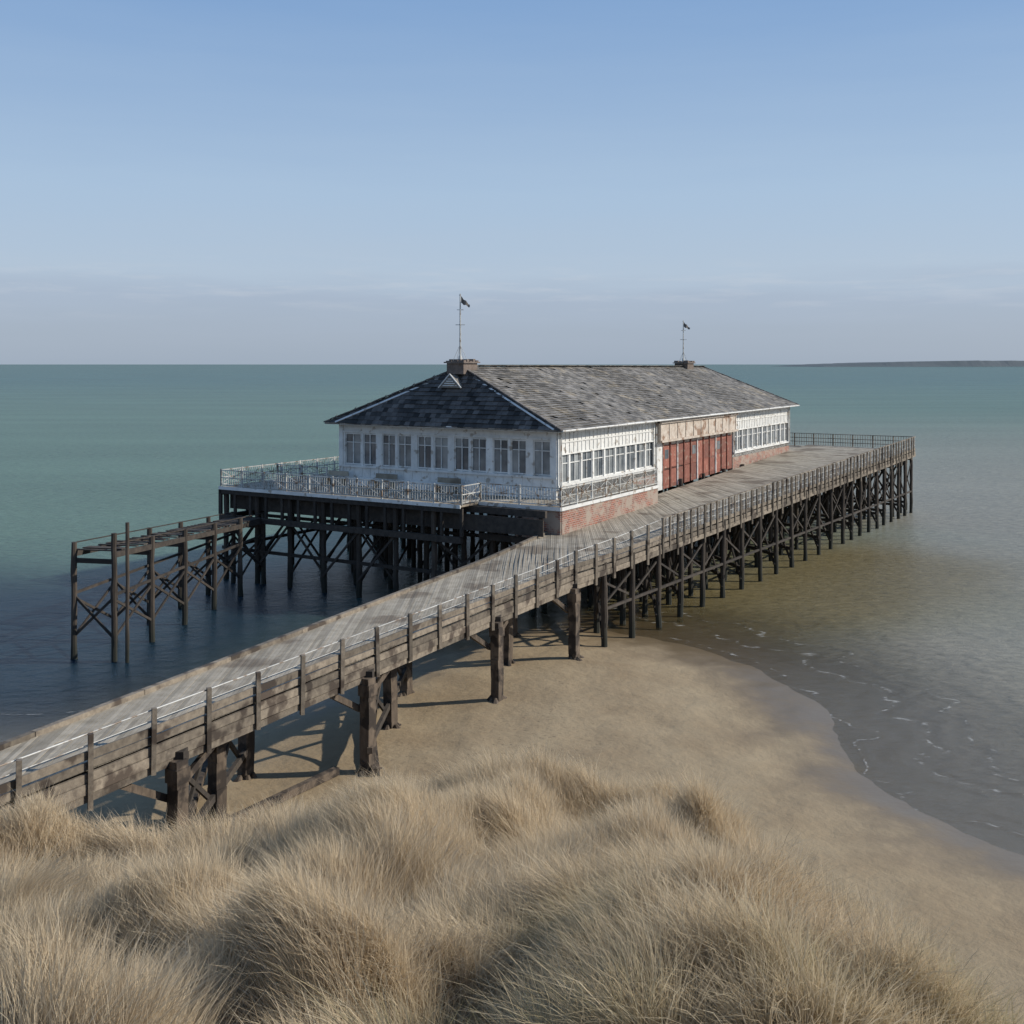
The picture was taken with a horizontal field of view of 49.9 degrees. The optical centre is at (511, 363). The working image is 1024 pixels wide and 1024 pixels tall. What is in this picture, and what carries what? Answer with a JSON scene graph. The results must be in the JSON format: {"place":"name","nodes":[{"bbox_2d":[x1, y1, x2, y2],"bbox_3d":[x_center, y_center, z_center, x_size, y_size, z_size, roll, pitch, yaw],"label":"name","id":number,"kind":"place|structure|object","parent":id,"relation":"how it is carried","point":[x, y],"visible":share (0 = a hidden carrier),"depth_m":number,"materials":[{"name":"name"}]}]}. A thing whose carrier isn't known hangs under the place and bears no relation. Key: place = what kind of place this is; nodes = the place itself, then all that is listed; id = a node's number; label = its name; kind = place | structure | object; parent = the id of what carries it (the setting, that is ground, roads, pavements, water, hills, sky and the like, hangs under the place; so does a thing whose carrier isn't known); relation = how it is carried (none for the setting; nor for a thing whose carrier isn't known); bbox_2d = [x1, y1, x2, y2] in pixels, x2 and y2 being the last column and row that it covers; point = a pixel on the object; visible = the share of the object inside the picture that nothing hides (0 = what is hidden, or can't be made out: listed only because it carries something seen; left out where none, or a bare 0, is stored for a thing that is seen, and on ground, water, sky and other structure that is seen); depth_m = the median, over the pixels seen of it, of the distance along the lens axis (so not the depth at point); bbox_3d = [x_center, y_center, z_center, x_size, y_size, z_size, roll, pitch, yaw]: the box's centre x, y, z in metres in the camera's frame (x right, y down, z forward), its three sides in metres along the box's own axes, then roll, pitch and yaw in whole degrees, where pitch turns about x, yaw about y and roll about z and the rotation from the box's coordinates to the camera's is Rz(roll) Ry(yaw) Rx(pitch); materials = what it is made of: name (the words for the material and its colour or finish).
{"place":"outdoors","nodes":[
{"label":"outdoors","id":0,"kind":"place"},
{"bbox_2d":[0,364,1023,770],"bbox_3d":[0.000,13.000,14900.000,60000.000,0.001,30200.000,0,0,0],"label":"sea","id":1,"kind":"structure","parent":0,"point":[926,594],"depth_m":85.89,"materials":[{"name":"liquid"}]},
{"bbox_2d":[70,511,265,662],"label":"timber jetty","id":2,"kind":"object","parent":1,"relation":"in","point":[181,535],"visible":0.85,"depth_m":54.01,"materials":[{"name":"brown wood"}]},
{"bbox_2d":[0,433,915,835],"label":"wooden pier","id":3,"kind":"structure","parent":1,"relation":"in","point":[208,713],"depth_m":39.96,"materials":[{"name":"brown wood"}]},
{"bbox_2d":[218,359,799,616],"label":"pier pavilion","id":4,"kind":"structure","parent":1,"relation":"in","point":[539,450],"depth_m":64.90,"materials":[{"name":"wood"}]},
{"bbox_2d":[453,294,469,359],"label":"flagpole","id":5,"kind":"object","parent":4,"relation":"on","point":[463,301],"visible":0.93,"depth_m":65.78,"materials":[{"name":"metal"}]},
{"bbox_2d":[347,423,786,481],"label":"window panes","id":6,"kind":"structure","parent":4,"relation":"in","point":[538,445],"depth_m":64.61,"materials":[{"name":"clear glass"}]},
{"bbox_2d":[679,320,689,361],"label":"flagpole","id":7,"kind":"object","parent":4,"relation":"on","point":[683,330],"visible":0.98,"depth_m":95.83,"materials":[{"name":"metal"}]},
{"bbox_2d":[663,433,731,488],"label":"red doors","id":8,"kind":"structure","parent":4,"relation":"in","point":[706,447],"depth_m":77.63,"materials":[{"name":"red wood"}]},
{"bbox_2d":[0,602,1023,1023],"bbox_3d":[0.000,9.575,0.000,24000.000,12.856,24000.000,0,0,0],"label":"ground","id":9,"kind":"structure","parent":0,"point":[924,814],"depth_m":36.60,"materials":[{"name":"beige sand"}]},
{"bbox_2d":[0,737,1023,1023],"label":"dune grass","id":10,"kind":"structure","parent":9,"relation":"on","point":[640,905],"depth_m":10.61,"materials":[{"name":"beige plant"}]},
{"bbox_2d":[0,0,1023,363],"label":"sky","id":11,"kind":"structure","parent":0,"point":[182,181],"materials":[{"name":"blue"}]},
{"bbox_2d":[783,360,1023,366],"bbox_3d":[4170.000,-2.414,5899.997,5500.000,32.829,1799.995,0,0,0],"label":"distant coastline","id":12,"kind":"structure","parent":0,"point":[976,363],"depth_m":5264.36,"materials":[{"name":"grey"}]}
]}

